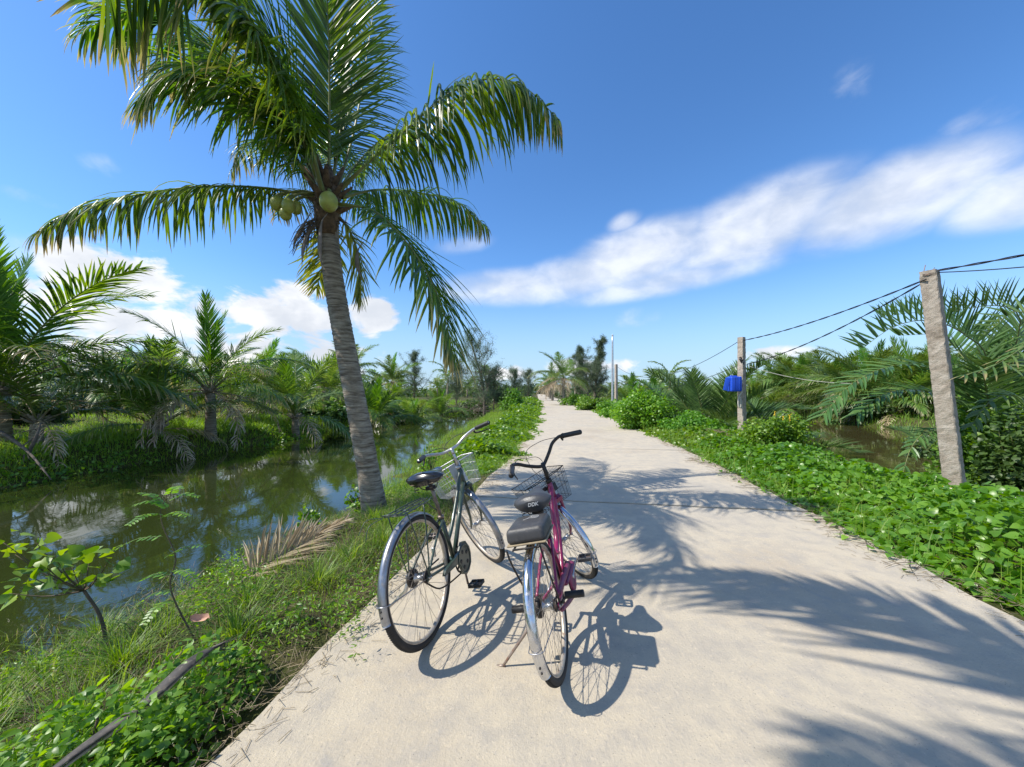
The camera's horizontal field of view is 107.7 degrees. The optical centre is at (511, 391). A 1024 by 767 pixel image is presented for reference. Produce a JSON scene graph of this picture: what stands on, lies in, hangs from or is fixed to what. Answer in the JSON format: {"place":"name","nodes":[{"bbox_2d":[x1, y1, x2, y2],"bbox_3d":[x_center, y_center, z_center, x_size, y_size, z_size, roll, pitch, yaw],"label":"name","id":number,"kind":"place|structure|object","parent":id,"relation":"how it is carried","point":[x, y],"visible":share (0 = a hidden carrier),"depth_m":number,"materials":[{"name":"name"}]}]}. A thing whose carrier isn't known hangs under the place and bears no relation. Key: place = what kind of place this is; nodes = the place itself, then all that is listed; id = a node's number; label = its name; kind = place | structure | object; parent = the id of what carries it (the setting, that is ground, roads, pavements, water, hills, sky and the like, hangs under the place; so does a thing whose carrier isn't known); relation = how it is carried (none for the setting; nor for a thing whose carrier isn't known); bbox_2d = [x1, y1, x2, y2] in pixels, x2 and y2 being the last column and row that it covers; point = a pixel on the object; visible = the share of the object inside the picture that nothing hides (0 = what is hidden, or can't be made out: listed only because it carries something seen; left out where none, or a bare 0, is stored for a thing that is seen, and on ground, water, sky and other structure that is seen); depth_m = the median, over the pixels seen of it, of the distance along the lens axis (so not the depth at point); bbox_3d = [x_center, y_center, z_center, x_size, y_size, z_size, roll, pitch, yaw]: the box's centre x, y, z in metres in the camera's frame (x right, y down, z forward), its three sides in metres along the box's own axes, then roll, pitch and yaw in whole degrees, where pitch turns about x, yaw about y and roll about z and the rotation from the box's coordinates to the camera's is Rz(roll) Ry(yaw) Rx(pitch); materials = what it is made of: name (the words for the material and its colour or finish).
{"place":"outdoors","nodes":[
{"label":"outdoors","id":0,"kind":"place"},
{"bbox_2d":[0,411,489,677],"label":"canal water","id":1,"kind":"structure","parent":0,"point":[246,494],"depth_m":6.23,"materials":[{"name":"green liquid"}]},
{"bbox_2d":[0,393,1023,766],"bbox_3d":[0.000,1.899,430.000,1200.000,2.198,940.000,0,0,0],"label":"ground","id":2,"kind":"structure","parent":0,"point":[310,653],"depth_m":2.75,"materials":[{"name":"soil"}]},
{"bbox_2d":[0,430,51,479],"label":"dead branch","id":3,"kind":"object","parent":2,"relation":"on","point":[13,440],"visible":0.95,"depth_m":8.25,"materials":[{"name":"grey wood"}]},
{"bbox_2d":[14,422,53,452],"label":"dead branch","id":4,"kind":"object","parent":3,"relation":"attached to","point":[33,443],"visible":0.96,"depth_m":8.30,"materials":[{"name":"grey wood"}]},
{"bbox_2d":[11,389,74,422],"bbox_3d":[-16.716,0.502,12.480,2.793,1.296,2.267,0,0,0],"label":"bush","id":5,"kind":"object","parent":2,"relation":"on","point":[55,411],"visible":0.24,"depth_m":12.54,"materials":[{"name":"green plant"}]},
{"bbox_2d":[0,529,130,646],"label":"sapling","id":6,"kind":"object","parent":2,"relation":"on","point":[74,554],"visible":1,"depth_m":2.50,"materials":[{"name":"green plant"}]},
{"bbox_2d":[0,351,176,467],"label":"coconut palm","id":7,"kind":"object","parent":2,"relation":"on","point":[33,420],"visible":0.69,"depth_m":9.33,"materials":[{"name":"green plant"}]},
{"bbox_2d":[46,380,141,413],"bbox_3d":[-19.187,0.266,17.409,5.097,1.874,2.779,0,0,-7],"label":"bush","id":8,"kind":"object","parent":2,"relation":"on","point":[81,395],"visible":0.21,"depth_m":16.68,"materials":[{"name":"green plant"}]},
{"bbox_2d":[0,224,201,444],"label":"coconut palm","id":9,"kind":"object","parent":2,"relation":"on","point":[28,349],"visible":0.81,"depth_m":9.54,"materials":[{"name":"green plant"}]},
{"bbox_2d":[33,340,187,408],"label":"coconut palm","id":10,"kind":"object","parent":2,"relation":"on","point":[94,395],"visible":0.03,"depth_m":16.70,"materials":[{"name":"green plant"}]},
{"bbox_2d":[9,334,281,460],"bbox_3d":[-10.643,0.378,11.672,5.106,4.304,6.105,0,0,13],"label":"coconut palm","id":11,"kind":"object","parent":2,"relation":"on","point":[155,351],"visible":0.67,"depth_m":10.81,"materials":[{"name":"green plant"}]},
{"bbox_2d":[53,636,240,766],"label":"fallen stalk","id":12,"kind":"object","parent":2,"relation":"on","point":[172,678],"visible":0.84,"depth_m":1.49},
{"bbox_2d":[107,486,210,643],"bbox_3d":[-2.147,1.071,2.232,0.591,1.015,0.259,0,0,0],"label":"legume plant","id":13,"kind":"object","parent":2,"relation":"on","point":[159,503],"visible":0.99,"depth_m":2.28,"materials":[{"name":"green plant"}]},
{"bbox_2d":[170,351,205,375],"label":"coconut palm","id":14,"kind":"object","parent":2,"relation":"on","point":[185,360],"visible":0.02,"depth_m":25.36,"materials":[{"name":"green plant"}]},
{"bbox_2d":[66,289,318,448],"bbox_3d":[-10.077,-0.756,12.644,6.412,5.200,6.209,0,0,-31],"label":"coconut palm","id":15,"kind":"object","parent":2,"relation":"on","point":[209,390],"visible":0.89,"depth_m":12.40,"materials":[{"name":"green plant"}]},
{"bbox_2d":[140,346,279,421],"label":"coconut palm","id":16,"kind":"object","parent":2,"relation":"on","point":[239,386],"visible":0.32,"depth_m":16.36,"materials":[{"name":"green plant"}]},
{"bbox_2d":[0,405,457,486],"bbox_3d":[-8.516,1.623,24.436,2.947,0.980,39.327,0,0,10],"label":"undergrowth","id":17,"kind":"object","parent":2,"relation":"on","point":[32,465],"visible":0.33,"depth_m":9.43,"materials":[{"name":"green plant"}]},
{"bbox_2d":[0,395,464,486],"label":"grass","id":18,"kind":"structure","parent":2,"relation":"on","point":[114,434],"depth_m":11.51,"materials":[{"name":"green plant"}]},
{"bbox_2d":[0,454,486,766],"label":"weeds","id":19,"kind":"object","parent":2,"relation":"on","point":[146,745],"visible":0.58,"depth_m":1.62,"materials":[{"name":"green plant"}]},
{"bbox_2d":[186,337,321,412],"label":"coconut palm","id":20,"kind":"object","parent":2,"relation":"on","point":[272,347],"visible":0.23,"depth_m":20.90,"materials":[{"name":"green plant"}]},
{"bbox_2d":[216,351,350,442],"bbox_3d":[-9.544,0.255,16.251,5.674,4.544,5.668,0,0,21],"label":"coconut palm","id":21,"kind":"object","parent":2,"relation":"on","point":[295,399],"visible":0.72,"depth_m":15.68,"materials":[{"name":"green plant"}]},
{"bbox_2d":[236,510,334,585],"bbox_3d":[-2.037,1.426,3.454,0.791,0.496,0.738,0,0,-32],"label":"dead frond","id":22,"kind":"object","parent":2,"relation":"on","point":[294,539],"visible":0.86,"depth_m":3.44,"materials":[{"name":"beige plant"}]},
{"bbox_2d":[22,0,562,515],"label":"coconut palm","id":23,"kind":"object","parent":2,"relation":"on","point":[206,70],"visible":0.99,"depth_m":4.18,"materials":[{"name":"green plant"}]},
{"bbox_2d":[295,506,320,529],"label":"water weed","id":24,"kind":"object","parent":2,"relation":"on","point":[312,516],"visible":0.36,"depth_m":4.55,"materials":[{"name":"green plant"}]},
{"bbox_2d":[289,399,347,421],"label":"bush","id":25,"kind":"object","parent":2,"relation":"on","point":[333,410],"visible":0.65,"depth_m":19.08,"materials":[{"name":"green plant"}]},
{"bbox_2d":[284,512,355,551],"bbox_3d":[-1.968,1.456,3.850,0.356,0.226,0.795,0,0,22],"label":"dead frond","id":26,"kind":"object","parent":2,"relation":"on","point":[335,525],"visible":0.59,"depth_m":3.99,"materials":[{"name":"beige plant"}]},
{"bbox_2d":[276,346,375,404],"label":"coconut palm","id":27,"kind":"object","parent":2,"relation":"on","point":[330,382],"visible":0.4,"depth_m":23.46,"materials":[{"name":"green plant"}]},
{"bbox_2d":[344,484,360,517],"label":"water weed","id":28,"kind":"object","parent":2,"relation":"on","point":[351,501],"visible":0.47,"depth_m":5.19,"materials":[{"name":"green plant"}]},
{"bbox_2d":[318,340,388,388],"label":"coconut palm","id":29,"kind":"object","parent":2,"relation":"on","point":[360,354],"visible":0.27,"depth_m":31.40,"materials":[{"name":"green plant"}]},
{"bbox_2d":[315,376,429,429],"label":"coconut palm","id":30,"kind":"object","parent":2,"relation":"on","point":[376,409],"visible":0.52,"depth_m":22.19,"materials":[{"name":"green plant"}]},
{"bbox_2d":[370,353,422,395],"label":"coconut palm","id":31,"kind":"object","parent":2,"relation":"on","point":[391,374],"visible":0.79,"depth_m":39.62,"materials":[{"name":"green plant"}]},
{"bbox_2d":[380,396,447,421],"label":"coconut palm","id":32,"kind":"object","parent":2,"relation":"on","point":[415,409],"visible":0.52,"depth_m":24.45,"materials":[{"name":"green plant"}]},
{"bbox_2d":[399,349,436,398],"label":"casuarina tree","id":33,"kind":"object","parent":2,"relation":"on","point":[414,354],"visible":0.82,"depth_m":43.84,"materials":[{"name":"green plant"}]},
{"bbox_2d":[416,442,442,471],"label":"water weed","id":34,"kind":"object","parent":2,"relation":"on","point":[427,463],"visible":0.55,"depth_m":7.19,"materials":[{"name":"green plant"}]},
{"bbox_2d":[415,381,473,417],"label":"coconut palm","id":35,"kind":"object","parent":2,"relation":"on","point":[440,405],"visible":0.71,"depth_m":29.62,"materials":[{"name":"green plant"}]},
{"bbox_2d":[427,361,466,394],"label":"coconut palm","id":36,"kind":"object","parent":2,"relation":"on","point":[448,373],"visible":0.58,"depth_m":54.45,"materials":[{"name":"green plant"}]},
{"bbox_2d":[440,358,471,405],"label":"casuarina tree","id":37,"kind":"object","parent":2,"relation":"on","point":[458,387],"visible":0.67,"depth_m":39.82,"materials":[{"name":"green plant"}]},
{"bbox_2d":[383,403,539,494],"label":"grass","id":38,"kind":"structure","parent":2,"relation":"on","point":[490,415],"depth_m":10.89,"materials":[{"name":"green plant"}]},
{"bbox_2d":[423,391,500,414],"bbox_3d":[-4.329,1.266,32.526,8.337,2.981,5.045,0,0,0],"label":"brushwood","id":39,"kind":"object","parent":2,"relation":"on","point":[464,407],"visible":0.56,"depth_m":32.73,"materials":[{"name":"green plant"}]},
{"bbox_2d":[458,398,490,411],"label":"bush","id":40,"kind":"object","parent":2,"relation":"on","point":[470,405],"visible":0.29,"depth_m":37.12,"materials":[{"name":"green plant"}]},
{"bbox_2d":[458,321,516,413],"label":"casuarina tree","id":41,"kind":"object","parent":2,"relation":"on","point":[477,362],"visible":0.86,"depth_m":33.89,"materials":[{"name":"green plant"}]},
{"bbox_2d":[469,363,520,409],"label":"casuarina tree","id":42,"kind":"object","parent":2,"relation":"on","point":[491,387],"visible":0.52,"depth_m":35.75,"materials":[{"name":"green plant"}]},
{"bbox_2d":[450,396,546,476],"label":"creeping vines","id":43,"kind":"object","parent":2,"relation":"on","point":[491,439],"visible":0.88,"depth_m":11.13,"materials":[{"name":"green plant"}]},
{"bbox_2d":[498,387,525,410],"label":"bush","id":44,"kind":"object","parent":2,"relation":"on","point":[514,398],"visible":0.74,"depth_m":32.67,"materials":[{"name":"green plant"}]},
{"bbox_2d":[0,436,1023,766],"bbox_3d":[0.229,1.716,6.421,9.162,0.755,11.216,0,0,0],"label":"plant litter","id":45,"kind":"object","parent":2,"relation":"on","point":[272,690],"visible":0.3,"depth_m":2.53,"materials":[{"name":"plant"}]},
{"bbox_2d":[504,365,526,394],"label":"casuarina tree","id":46,"kind":"object","parent":2,"relation":"on","point":[514,381],"visible":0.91,"depth_m":59.78,"materials":[{"name":"green plant"}]},
{"bbox_2d":[517,366,538,395],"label":"casuarina tree","id":47,"kind":"object","parent":2,"relation":"on","point":[530,389],"visible":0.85,"depth_m":74.65,"materials":[{"name":"green plant"}]},
{"bbox_2d":[310,383,792,397],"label":"distant woods","id":48,"kind":"object","parent":2,"relation":"on","point":[420,392],"visible":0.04,"depth_m":106.91,"materials":[{"name":"green plant"}]},
{"bbox_2d":[532,361,572,400],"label":"coconut palm","id":49,"kind":"object","parent":2,"relation":"on","point":[550,380],"visible":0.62,"depth_m":61.71,"materials":[{"name":"green plant"}]},
{"bbox_2d":[527,351,589,404],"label":"coconut palm","id":50,"kind":"object","parent":2,"relation":"on","point":[564,370],"visible":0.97,"depth_m":40.51,"materials":[{"name":"green plant"}]},
{"bbox_2d":[557,393,585,405],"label":"bush","id":51,"kind":"object","parent":2,"relation":"on","point":[570,400],"visible":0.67,"depth_m":39.53,"materials":[{"name":"green plant"}]},
{"bbox_2d":[552,344,608,396],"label":"casuarina tree","id":52,"kind":"object","parent":2,"relation":"on","point":[579,356],"visible":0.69,"depth_m":45.74,"materials":[{"name":"green plant"}]},
{"bbox_2d":[574,393,606,409],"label":"bush","id":53,"kind":"object","parent":2,"relation":"on","point":[586,403],"visible":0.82,"depth_m":29.36,"materials":[{"name":"green plant"}]},
{"bbox_2d":[582,334,608,398],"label":"casuarina tree","id":54,"kind":"object","parent":2,"relation":"on","point":[598,361],"visible":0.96,"depth_m":43.61,"materials":[{"name":"green plant"}]},
{"bbox_2d":[596,399,626,417],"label":"bush","id":55,"kind":"object","parent":2,"relation":"on","point":[605,406],"visible":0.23,"depth_m":21.43,"materials":[{"name":"green plant"}]},
{"bbox_2d":[611,335,613,402],"bbox_3d":[6.453,-0.972,24.000,0.150,5.400,0.150,0,0,0],"label":"metal pole","id":56,"kind":"object","parent":2,"relation":"on","point":[612,381],"visible":0.78,"depth_m":23.95,"materials":[{"name":"metal"}]},
{"bbox_2d":[614,364,617,401],"bbox_3d":[6.851,0.003,24.599,0.180,3.638,0.179,0,0,-29],"label":"concrete pole","id":57,"kind":"object","parent":2,"relation":"on","point":[616,381],"visible":0.75,"depth_m":24.55,"materials":[{"name":"grey concrete"}]},
{"bbox_2d":[593,371,648,404],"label":"coconut palm","id":58,"kind":"object","parent":2,"relation":"on","point":[627,389],"visible":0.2,"depth_m":29.45,"materials":[{"name":"green plant"}]},
{"bbox_2d":[609,386,679,428],"bbox_3d":[5.074,0.684,14.591,2.547,1.837,2.458,0,0,0],"label":"bush","id":59,"kind":"object","parent":2,"relation":"on","point":[636,404],"visible":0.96,"depth_m":14.08,"materials":[{"name":"green plant"}]},
{"bbox_2d":[621,368,680,396],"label":"coconut palm","id":60,"kind":"object","parent":2,"relation":"on","point":[652,375],"visible":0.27,"depth_m":42.66,"materials":[{"name":"green plant"}]},
{"bbox_2d":[590,408,747,449],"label":"creeping vines","id":61,"kind":"object","parent":2,"relation":"on","point":[707,434],"visible":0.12,"depth_m":10.83,"materials":[{"name":"green plant"}]},
{"bbox_2d":[647,360,691,390],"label":"coconut palm","id":62,"kind":"object","parent":2,"relation":"on","point":[677,369],"visible":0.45,"depth_m":61.62,"materials":[{"name":"green plant"}]},
{"bbox_2d":[637,373,726,415],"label":"nipa palm","id":63,"kind":"object","parent":2,"relation":"on","point":[652,387],"visible":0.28,"depth_m":18.54,"materials":[{"name":"green plant"}]},
{"bbox_2d":[656,409,719,431],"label":"bush","id":64,"kind":"object","parent":2,"relation":"on","point":[691,417],"visible":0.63,"depth_m":12.79,"materials":[{"name":"green plant"}]},
{"bbox_2d":[623,356,815,426],"bbox_3d":[7.338,0.275,14.282,6.328,3.672,5.610,0,0,0],"label":"nipa palm","id":65,"kind":"object","parent":2,"relation":"on","point":[693,388],"visible":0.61,"depth_m":13.59,"materials":[{"name":"green plant"}]},
{"bbox_2d":[704,418,747,435],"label":"bush","id":66,"kind":"object","parent":2,"relation":"on","point":[721,426],"visible":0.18,"depth_m":12.02,"materials":[{"name":"green plant"}]},
{"bbox_2d":[737,337,746,430],"bbox_3d":[6.523,0.140,10.600,0.186,3.378,0.180,0,0,-29],"label":"concrete pole","id":67,"kind":"object","parent":2,"relation":"on","point":[741,372],"visible":0.71,"depth_m":10.54,"materials":[{"name":"grey concrete"}]},
{"bbox_2d":[723,375,742,407],"bbox_3d":[6.147,-0.002,10.418,0.571,0.921,0.268,0,0,0],"label":"plastic can","id":68,"kind":"object","parent":67,"relation":"attached to","point":[732,383],"visible":1,"depth_m":10.31,"materials":[{"name":"plastic"}]},
{"bbox_2d":[708,372,802,419],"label":"coconut palm","id":69,"kind":"object","parent":2,"relation":"on","point":[769,398],"visible":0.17,"depth_m":28.73,"materials":[{"name":"green plant"}]},
{"bbox_2d":[731,352,796,410],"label":"coconut palm","id":70,"kind":"object","parent":2,"relation":"on","point":[770,368],"visible":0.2,"depth_m":35.39,"materials":[{"name":"green plant"}]},
{"bbox_2d":[725,408,820,446],"bbox_3d":[6.595,1.134,9.729,2.045,1.456,1.680,0,0,0],"label":"bush","id":71,"kind":"object","parent":2,"relation":"on","point":[772,432],"visible":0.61,"depth_m":9.21,"materials":[{"name":"green plant"}]},
{"bbox_2d":[696,393,872,453],"bbox_3d":[8.826,1.274,13.070,4.847,2.680,5.069,0,0,24],"label":"nipa palm","id":72,"kind":"object","parent":2,"relation":"on","point":[754,403],"visible":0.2,"depth_m":12.88,"materials":[{"name":"green plant"}]},
{"bbox_2d":[747,351,842,405],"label":"coconut palm","id":73,"kind":"object","parent":2,"relation":"on","point":[784,361],"visible":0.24,"depth_m":34.78,"materials":[{"name":"green plant"}]},
{"bbox_2d":[761,353,842,407],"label":"coconut palm","id":74,"kind":"object","parent":2,"relation":"on","point":[802,359],"visible":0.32,"depth_m":30.85,"materials":[{"name":"green plant"}]},
{"bbox_2d":[608,413,1023,600],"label":"grass","id":75,"kind":"structure","parent":2,"relation":"on","point":[839,505],"depth_m":4.34,"materials":[{"name":"green plant"}]},
{"bbox_2d":[776,349,873,398],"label":"coconut palm","id":76,"kind":"object","parent":2,"relation":"on","point":[818,356],"visible":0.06,"depth_m":32.11,"materials":[{"name":"green plant"}]},
{"bbox_2d":[733,403,934,428],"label":"grass","id":77,"kind":"structure","parent":2,"relation":"on","point":[908,417],"depth_m":20.27,"materials":[{"name":"green plant"}]},
{"bbox_2d":[777,345,902,410],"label":"coconut palm","id":78,"kind":"object","parent":2,"relation":"on","point":[854,356],"visible":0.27,"depth_m":28.48,"materials":[{"name":"green plant"}]},
{"bbox_2d":[785,355,915,422],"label":"coconut palm","id":79,"kind":"object","parent":2,"relation":"on","point":[837,372],"visible":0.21,"depth_m":25.14,"materials":[{"name":"green plant"}]},
{"bbox_2d":[685,434,1023,616],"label":"creeping vines","id":80,"kind":"object","parent":2,"relation":"on","point":[993,509],"visible":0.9,"depth_m":4.09,"materials":[{"name":"green plant"}]},
{"bbox_2d":[788,338,933,419],"bbox_3d":[22.988,-0.126,23.738,8.260,6.568,7.619,0,0,17],"label":"coconut palm","id":81,"kind":"object","parent":2,"relation":"on","point":[863,357],"visible":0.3,"depth_m":24.19,"materials":[{"name":"green plant"}]},
{"bbox_2d":[838,395,892,418],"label":"bush","id":82,"kind":"object","parent":2,"relation":"on","point":[846,409],"visible":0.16,"depth_m":22.16,"materials":[{"name":"green plant"}]},
{"bbox_2d":[807,348,965,427],"bbox_3d":[21.753,0.564,21.608,7.484,5.750,7.132,0,0,41],"label":"coconut palm","id":83,"kind":"object","parent":2,"relation":"on","point":[897,403],"visible":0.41,"depth_m":20.97,"materials":[{"name":"green plant"}]},
{"bbox_2d":[816,331,970,409],"bbox_3d":[23.302,-0.054,22.315,6.514,6.865,8.375,0,0,-39],"label":"coconut palm","id":84,"kind":"object","parent":2,"relation":"on","point":[907,355],"visible":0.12,"depth_m":22.18,"materials":[{"name":"green plant"}]},
{"bbox_2d":[864,398,934,417],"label":"bush","id":85,"kind":"object","parent":2,"relation":"on","point":[885,410],"visible":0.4,"depth_m":21.18,"materials":[{"name":"green plant"}]},
{"bbox_2d":[880,424,936,446],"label":"nipa palm","id":86,"kind":"object","parent":2,"relation":"on","point":[902,429],"visible":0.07,"depth_m":14.17,"materials":[{"name":"green plant"}]},
{"bbox_2d":[853,335,963,369],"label":"coconut palm","id":87,"kind":"object","parent":2,"relation":"on","point":[894,350],"visible":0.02,"depth_m":29.14,"materials":[{"name":"green plant"}]},
{"bbox_2d":[806,276,1023,476],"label":"nipa palm","id":88,"kind":"object","parent":2,"relation":"on","point":[998,344],"visible":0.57,"depth_m":7.85,"materials":[{"name":"green plant"}]},
{"bbox_2d":[901,418,961,458],"bbox_3d":[13.420,1.724,10.970,3.639,2.588,2.516,0,0,0],"label":"bush","id":89,"kind":"object","parent":2,"relation":"on","point":[925,453],"visible":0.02,"depth_m":11.33,"materials":[{"name":"green plant"}]},
{"bbox_2d":[867,352,1017,417],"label":"coconut palm","id":90,"kind":"object","parent":2,"relation":"on","point":[920,356],"visible":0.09,"depth_m":20.17,"materials":[{"name":"green plant"}]},
{"bbox_2d":[919,265,966,484],"bbox_3d":[6.735,-0.081,5.851,0.646,3.816,0.280,0,0,0],"label":"concrete pole","id":91,"kind":"object","parent":2,"relation":"on","point":[947,426],"visible":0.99,"depth_m":5.79,"materials":[{"name":"concrete"}]},
{"bbox_2d":[747,284,919,364],"bbox_3d":[6.591,-1.260,8.249,0.028,0.978,4.706,0,0,2],"label":"cable","id":92,"kind":"object","parent":91,"relation":"attached to","point":[846,324],"visible":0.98,"depth_m":7.21,"materials":[{"name":"black rubber"}]},
{"bbox_2d":[744,279,926,340],"bbox_3d":[6.472,-1.593,8.149,0.029,0.328,4.703,0,0,1],"label":"cable","id":93,"kind":"object","parent":91,"relation":"attached to","point":[844,310],"visible":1,"depth_m":7.15,"materials":[{"name":"black rubber"}]},
{"bbox_2d":[938,254,1023,270],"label":"cable","id":94,"kind":"object","parent":91,"relation":"attached to","point":[1005,258],"visible":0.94,"depth_m":5.26,"materials":[{"name":"black rubber"}]},
{"bbox_2d":[922,375,1023,485],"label":"climbing vine","id":95,"kind":"object","parent":2,"relation":"on","point":[969,457],"visible":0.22,"depth_m":7.80,"materials":[{"name":"green plant"}]},
{"bbox_2d":[950,294,1023,435],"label":"nipa palm","id":96,"kind":"object","parent":2,"relation":"on","point":[978,422],"visible":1,"depth_m":6.07,"materials":[{"name":"green plant"}]},
{"bbox_2d":[966,400,1023,496],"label":"climbing vine","id":97,"kind":"object","parent":2,"relation":"on","point":[1010,459],"visible":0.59,"depth_m":7.11,"materials":[{"name":"green plant"}]},
{"bbox_2d":[0,0,1023,389],"label":"sky","id":98,"kind":"structure","parent":0,"point":[725,171],"materials":[{"name":"blue"}]},
{"bbox_2d":[206,394,1023,766],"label":"path","id":99,"kind":"structure","parent":0,"point":[716,620],"depth_m":2.03,"materials":[{"name":"concrete"}]},
{"bbox_2d":[358,421,504,652],"bbox_3d":[-0.479,0.858,2.604,0.663,1.183,1.616,-11,-4,16],"label":"bicycle","id":100,"kind":"object","parent":99,"relation":"on","point":[460,556],"visible":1,"depth_m":2.38,"materials":[{"name":"metal"}]},
{"bbox_2d":[497,430,598,687],"bbox_3d":[0.240,0.886,2.381,0.649,1.133,1.590,-15,-4,15],"label":"bicycle","id":101,"kind":"object","parent":99,"relation":"on","point":[532,532],"visible":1,"depth_m":2.02,"materials":[{"name":"metal"}]},
{"bbox_2d":[718,411,1001,495],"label":"pond water","id":102,"kind":"structure","parent":0,"point":[884,445],"depth_m":14.33,"materials":[{"name":"liquid"}]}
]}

